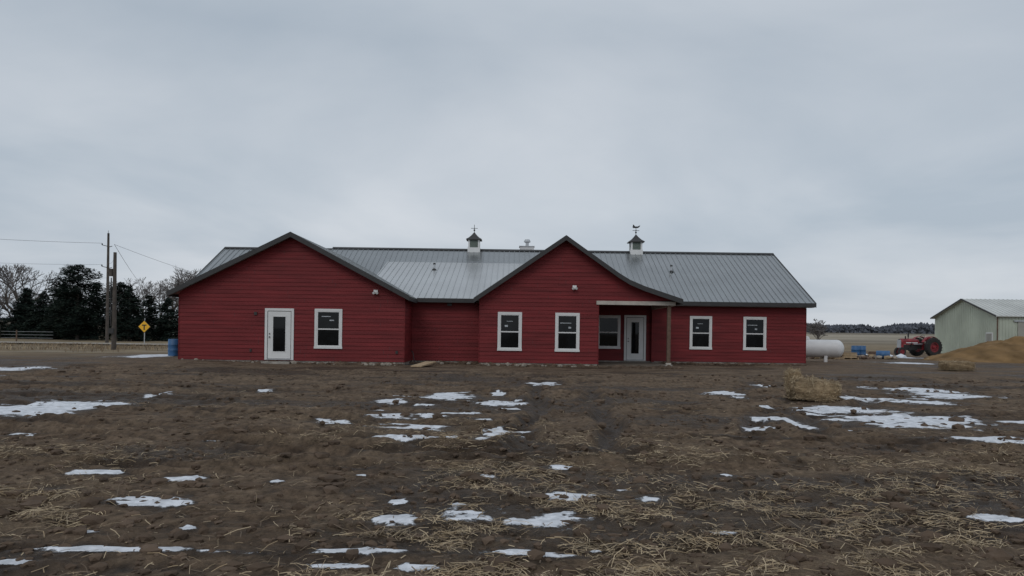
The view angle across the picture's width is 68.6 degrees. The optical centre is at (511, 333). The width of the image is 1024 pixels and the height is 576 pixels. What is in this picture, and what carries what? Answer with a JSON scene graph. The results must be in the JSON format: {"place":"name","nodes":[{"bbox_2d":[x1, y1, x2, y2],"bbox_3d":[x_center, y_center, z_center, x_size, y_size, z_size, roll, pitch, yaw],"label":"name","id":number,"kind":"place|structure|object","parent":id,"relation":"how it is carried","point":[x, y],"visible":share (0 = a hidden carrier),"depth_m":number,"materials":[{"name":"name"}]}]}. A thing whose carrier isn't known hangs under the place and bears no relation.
{"place":"outdoors","nodes":[
{"label":"outdoors","id":0,"kind":"place"},
{"bbox_2d":[0,341,167,344],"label":"gravel road","id":1,"kind":"structure","parent":0,"point":[84,342],"depth_m":66.41,"materials":[{"name":"beige gravel"}]},
{"bbox_2d":[138,320,149,343],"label":"junction sign","id":2,"kind":"object","parent":1,"relation":"on","point":[144,326],"visible":0.93,"depth_m":65.94,"materials":[{"name":"metal"}]},
{"bbox_2d":[0,323,1023,575],"bbox_3d":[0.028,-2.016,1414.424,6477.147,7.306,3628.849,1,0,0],"label":"ground","id":3,"kind":"structure","parent":0,"point":[50,419],"depth_m":9.00,"materials":[{"name":"soil"}]},
{"bbox_2d":[0,303,17,337],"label":"spruce tree","id":4,"kind":"object","parent":3,"relation":"on","point":[2,322],"visible":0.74,"depth_m":93.33,"materials":[{"name":"green plant"}]},
{"bbox_2d":[1,330,25,340],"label":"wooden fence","id":5,"kind":"object","parent":3,"relation":"on","point":[16,331],"visible":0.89,"depth_m":71.99,"materials":[{"name":"wood"}]},
{"bbox_2d":[3,288,34,333],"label":"spruce tree","id":6,"kind":"object","parent":3,"relation":"on","point":[22,306],"visible":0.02,"depth_m":101.47,"materials":[{"name":"green plant"}]},
{"bbox_2d":[1,288,46,338],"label":"spruce tree","id":7,"kind":"object","parent":3,"relation":"on","point":[24,302],"visible":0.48,"depth_m":94.31,"materials":[{"name":"green plant"}]},
{"bbox_2d":[0,271,48,321],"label":"bare tree","id":8,"kind":"object","parent":3,"relation":"on","point":[10,299],"visible":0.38,"depth_m":110.95,"materials":[{"name":"brown plant"}]},
{"bbox_2d":[0,264,61,309],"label":"bare tree","id":9,"kind":"object","parent":3,"relation":"on","point":[20,269],"visible":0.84,"depth_m":107.84,"materials":[{"name":"brown plant"}]},
{"bbox_2d":[13,291,61,338],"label":"spruce tree","id":10,"kind":"object","parent":3,"relation":"on","point":[31,326],"visible":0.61,"depth_m":91.05,"materials":[{"name":"green plant"}]},
{"bbox_2d":[37,297,92,339],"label":"spruce tree","id":11,"kind":"object","parent":3,"relation":"on","point":[50,330],"visible":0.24,"depth_m":89.11,"materials":[{"name":"green plant"}]},
{"bbox_2d":[37,265,105,339],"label":"pine tree","id":12,"kind":"object","parent":3,"relation":"on","point":[71,294],"visible":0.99,"depth_m":84.25,"materials":[{"name":"green plant"}]},
{"bbox_2d":[0,342,167,351],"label":"dry grass","id":13,"kind":"structure","parent":3,"relation":"on","point":[48,346],"depth_m":55.08,"materials":[{"name":"plant"}]},
{"bbox_2d":[79,282,109,339],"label":"spruce tree","id":14,"kind":"object","parent":3,"relation":"on","point":[95,334],"visible":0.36,"depth_m":93.33,"materials":[{"name":"green plant"}]},
{"bbox_2d":[101,230,111,342],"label":"utility pole","id":15,"kind":"object","parent":3,"relation":"on","point":[107,300],"visible":0.95,"depth_m":73.89,"materials":[{"name":"brown wood"}]},
{"bbox_2d":[3,239,196,295],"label":"overhead wires","id":16,"kind":"object","parent":15,"relation":"attached to","point":[85,264],"visible":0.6,"depth_m":72.67,"materials":[{"name":"black metal"}]},
{"bbox_2d":[108,252,116,349],"bbox_3d":[-26.566,-1.921,49.930,0.500,7.000,0.460,1,0,0],"label":"utility pole","id":17,"kind":"object","parent":3,"relation":"on","point":[113,295],"visible":0.88,"depth_m":49.89,"materials":[{"name":"brown wood"}]},
{"bbox_2d":[97,282,145,339],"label":"pine tree","id":18,"kind":"object","parent":3,"relation":"on","point":[120,286],"visible":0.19,"depth_m":87.66,"materials":[{"name":"green plant"}]},
{"bbox_2d":[101,285,151,340],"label":"spruce tree","id":19,"kind":"object","parent":3,"relation":"on","point":[130,322],"visible":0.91,"depth_m":83.61,"materials":[{"name":"green plant"}]},
{"bbox_2d":[103,277,174,316],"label":"bare tree","id":20,"kind":"object","parent":3,"relation":"on","point":[129,284],"visible":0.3,"depth_m":114.85,"materials":[{"name":"brown plant"}]},
{"bbox_2d":[133,295,164,340],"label":"spruce tree","id":21,"kind":"object","parent":3,"relation":"on","point":[150,317],"visible":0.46,"depth_m":91.68,"materials":[{"name":"green plant"}]},
{"bbox_2d":[135,282,177,328],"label":"bare tree","id":22,"kind":"object","parent":3,"relation":"on","point":[145,291],"visible":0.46,"depth_m":113.04,"materials":[{"name":"brown plant"}]},
{"bbox_2d":[149,297,177,340],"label":"spruce tree","id":23,"kind":"object","parent":3,"relation":"on","point":[165,310],"visible":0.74,"depth_m":89.53,"materials":[{"name":"green plant"}]},
{"bbox_2d":[159,305,178,340],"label":"spruce tree","id":24,"kind":"object","parent":3,"relation":"on","point":[173,324],"visible":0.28,"depth_m":87.52,"materials":[{"name":"green plant"}]},
{"bbox_2d":[151,267,189,318],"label":"bare tree","id":25,"kind":"object","parent":3,"relation":"on","point":[166,287],"visible":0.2,"depth_m":111.23,"materials":[{"name":"brown plant"}]},
{"bbox_2d":[168,339,177,355],"bbox_3d":[-18.012,0.732,40.000,0.610,0.900,0.610,1,0,0],"label":"plastic barrel","id":26,"kind":"object","parent":3,"relation":"on","point":[172,347],"visible":0.72,"depth_m":39.74,"materials":[{"name":"blue plastic"}]},
{"bbox_2d":[165,268,200,309],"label":"bare tree","id":27,"kind":"object","parent":3,"relation":"on","point":[190,276],"visible":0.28,"depth_m":110.07,"materials":[{"name":"grey plant"}]},
{"bbox_2d":[411,361,435,366],"bbox_3d":[-3.743,1.288,31.900,0.461,0.160,2.152,1,0,11],"label":"wood plank","id":28,"kind":"object","parent":3,"relation":"on","point":[425,363],"visible":1,"depth_m":31.77,"materials":[{"name":"beige wood"}]},
{"bbox_2d":[167,225,816,366],"bbox_3d":[-0.817,-2.352,41.925,32.880,8.580,19.150,1,0,0],"label":"red farmhouse","id":29,"kind":"object","parent":3,"relation":"on","point":[291,296],"visible":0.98,"depth_m":33.99,"materials":[{"name":"red wood"}]},
{"bbox_2d":[264,308,293,359],"bbox_3d":[-10.216,0.017,32.941,1.270,2.260,0.070,1,0,0],"label":"patio door","id":30,"kind":"structure","parent":29,"relation":"in","point":[279,322],"depth_m":32.96,"materials":[{"name":"white paint"}]},
{"bbox_2d":[314,309,341,348],"bbox_3d":[-8.063,-0.218,32.954,1.240,1.750,0.046,1,0,0],"label":"window","id":31,"kind":"structure","parent":29,"relation":"in","point":[328,322],"depth_m":32.98,"materials":[{"name":"glass"}]},
{"bbox_2d":[497,312,521,350],"bbox_3d":[-0.104,-0.106,33.954,1.120,1.750,0.046,1,0,0],"label":"window","id":32,"kind":"structure","parent":29,"relation":"in","point":[509,323],"depth_m":33.97,"materials":[{"name":"glass"}]},
{"bbox_2d":[555,313,579,351],"bbox_3d":[2.501,-0.065,33.954,1.130,1.760,0.046,1,0,0],"label":"window","id":33,"kind":"structure","parent":29,"relation":"in","point":[567,325],"depth_m":33.97,"materials":[{"name":"glass"}]},
{"bbox_2d":[598,315,620,348],"bbox_3d":[5.012,-0.090,38.954,1.250,1.740,0.046,1,0,0],"label":"window","id":34,"kind":"structure","parent":29,"relation":"in","point":[609,325],"depth_m":38.97,"materials":[{"name":"glass"}]},
{"bbox_2d":[624,315,645,360],"bbox_3d":[6.383,0.219,38.941,1.130,2.360,0.070,1,0,0],"label":"porch door","id":35,"kind":"structure","parent":29,"relation":"in","point":[634,325],"depth_m":38.96,"materials":[{"name":"white paint"}]},
{"bbox_2d":[689,316,711,349],"bbox_3d":[9.797,-0.048,38.954,1.180,1.730,0.046,1,0,0],"label":"window","id":36,"kind":"structure","parent":29,"relation":"in","point":[700,326],"depth_m":38.97,"materials":[{"name":"glass"}]},
{"bbox_2d":[743,317,766,349],"bbox_3d":[12.596,-0.009,38.954,1.220,1.730,0.046,1,0,0],"label":"window","id":37,"kind":"structure","parent":29,"relation":"in","point":[754,328],"depth_m":38.97,"materials":[{"name":"glass"}]},
{"bbox_2d":[198,359,806,368],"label":"banked soil","id":38,"kind":"structure","parent":3,"relation":"on","point":[547,364],"depth_m":33.66,"materials":[{"name":"brown soil"}]},
{"bbox_2d":[181,358,588,366],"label":"foundation stones","id":39,"kind":"object","parent":38,"relation":"on","point":[468,363],"visible":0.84,"depth_m":33.36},
{"bbox_2d":[0,365,1023,575],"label":"soil clods","id":40,"kind":"object","parent":3,"relation":"on","point":[332,484],"visible":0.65,"depth_m":6.61,"materials":[{"name":"brown soil"}]},
{"bbox_2d":[0,387,1023,575],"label":"straw litter","id":41,"kind":"object","parent":3,"relation":"on","point":[663,568],"visible":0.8,"depth_m":5.96,"materials":[{"name":"beige plant"}]},
{"bbox_2d":[780,367,844,401],"bbox_3d":[6.969,1.180,17.381,1.471,0.894,1.536,1,0,11],"label":"straw bale","id":42,"kind":"object","parent":3,"relation":"on","point":[798,385],"visible":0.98,"depth_m":17.11},
{"bbox_2d":[806,318,827,335],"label":"bare tree","id":43,"kind":"object","parent":3,"relation":"on","point":[815,326],"visible":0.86,"depth_m":114.29,"materials":[{"name":"grey plant"}]},
{"bbox_2d":[807,327,827,339],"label":"bare tree","id":44,"kind":"object","parent":3,"relation":"on","point":[817,332],"visible":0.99,"depth_m":111.87,"materials":[{"name":"brown plant"}]},
{"bbox_2d":[806,336,843,361],"bbox_3d":[17.398,0.968,45.542,5.040,1.650,1.072,1,0,20],"label":"propane tank","id":45,"kind":"object","parent":3,"relation":"on","point":[825,349],"visible":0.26,"depth_m":44.68,"materials":[{"name":"white metal"}]},
{"bbox_2d":[835,352,858,359],"bbox_3d":[23.179,1.533,52.010,1.200,0.485,1.020,1,0,-11],"label":"wooden pallet","id":46,"kind":"object","parent":3,"relation":"on","point":[847,356],"visible":0.85,"depth_m":51.66,"materials":[{"name":"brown wood"}]},
{"bbox_2d":[851,346,859,355],"bbox_3d":[25.384,1.330,55.500,0.610,0.900,0.610,1,0,0],"label":"plastic barrel","id":47,"kind":"object","parent":3,"relation":"on","point":[856,349],"visible":0.66,"depth_m":55.24,"materials":[{"name":"blue plastic"}]},
{"bbox_2d":[860,346,865,354],"bbox_3d":[25.984,1.341,55.800,0.610,0.900,0.610,1,0,0],"label":"plastic barrel","id":48,"kind":"object","parent":3,"relation":"on","point":[862,350],"visible":0.61,"depth_m":55.53,"materials":[{"name":"blue plastic"}]},
{"bbox_2d":[806,354,928,358],"bbox_3d":[23.730,1.678,54.192,11.157,0.521,4.021,1,0,0],"label":"rubble pile","id":49,"kind":"object","parent":3,"relation":"on","point":[874,356],"visible":0.34,"depth_m":53.38,"materials":[{"name":"soil"}]},
{"bbox_2d":[806,322,934,333],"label":"distant woods","id":50,"kind":"object","parent":3,"relation":"on","point":[914,328],"visible":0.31,"depth_m":762.28,"materials":[{"name":"plant"}]},
{"bbox_2d":[868,351,875,355],"bbox_3d":[27.584,1.585,57.009,1.200,0.485,1.020,1,0,23],"label":"wooden pallet","id":51,"kind":"object","parent":3,"relation":"on","point":[871,353],"visible":0.33,"depth_m":56.72,"materials":[{"name":"brown wood"}]},
{"bbox_2d":[876,351,889,358],"bbox_3d":[26.681,1.512,54.000,0.900,0.610,0.610,1,0,27],"label":"plastic barrel","id":52,"kind":"object","parent":3,"relation":"on","point":[883,353],"visible":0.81,"depth_m":53.78,"materials":[{"name":"blue plastic"}]},
{"bbox_2d":[866,354,905,357],"bbox_3d":[27.860,1.647,59.204,4.966,0.344,3.730,1,0,0],"label":"snow pile","id":53,"kind":"object","parent":3,"relation":"on","point":[901,356],"visible":0.05,"depth_m":57.57,"materials":[{"name":"white snow"}]},
{"bbox_2d":[894,332,942,355],"bbox_3d":[32.073,0.846,59.771,3.527,1.956,2.060,1,0,-14],"label":"farm tractor","id":54,"kind":"object","parent":3,"relation":"on","point":[919,346],"visible":0.98,"depth_m":59.34,"materials":[{"name":"metal"}]},
{"bbox_2d":[937,359,975,370],"bbox_3d":[21.310,1.532,35.970,1.986,0.611,1.628,1,0,-6],"label":"straw bale","id":55,"kind":"object","parent":3,"relation":"on","point":[954,365],"visible":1,"depth_m":35.67},
{"bbox_2d":[922,336,1023,362],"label":"sand pile","id":56,"kind":"object","parent":3,"relation":"on","point":[1010,350],"visible":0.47,"depth_m":50.31,"materials":[{"name":"beige sand"}]},
{"bbox_2d":[930,299,1023,352],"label":"machine shed","id":57,"kind":"structure","parent":3,"relation":"on","point":[962,323],"depth_m":73.69,"materials":[{"name":"metal"}]},
{"bbox_2d":[986,332,992,341],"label":"walk door","id":58,"kind":"structure","parent":57,"relation":"in","point":[989,335],"depth_m":70.89,"materials":[{"name":"white paint"}]},
{"bbox_2d":[0,0,1023,326],"label":"sky","id":59,"kind":"structure","parent":0,"point":[875,148],"materials":[{"name":"grey"}]}
]}

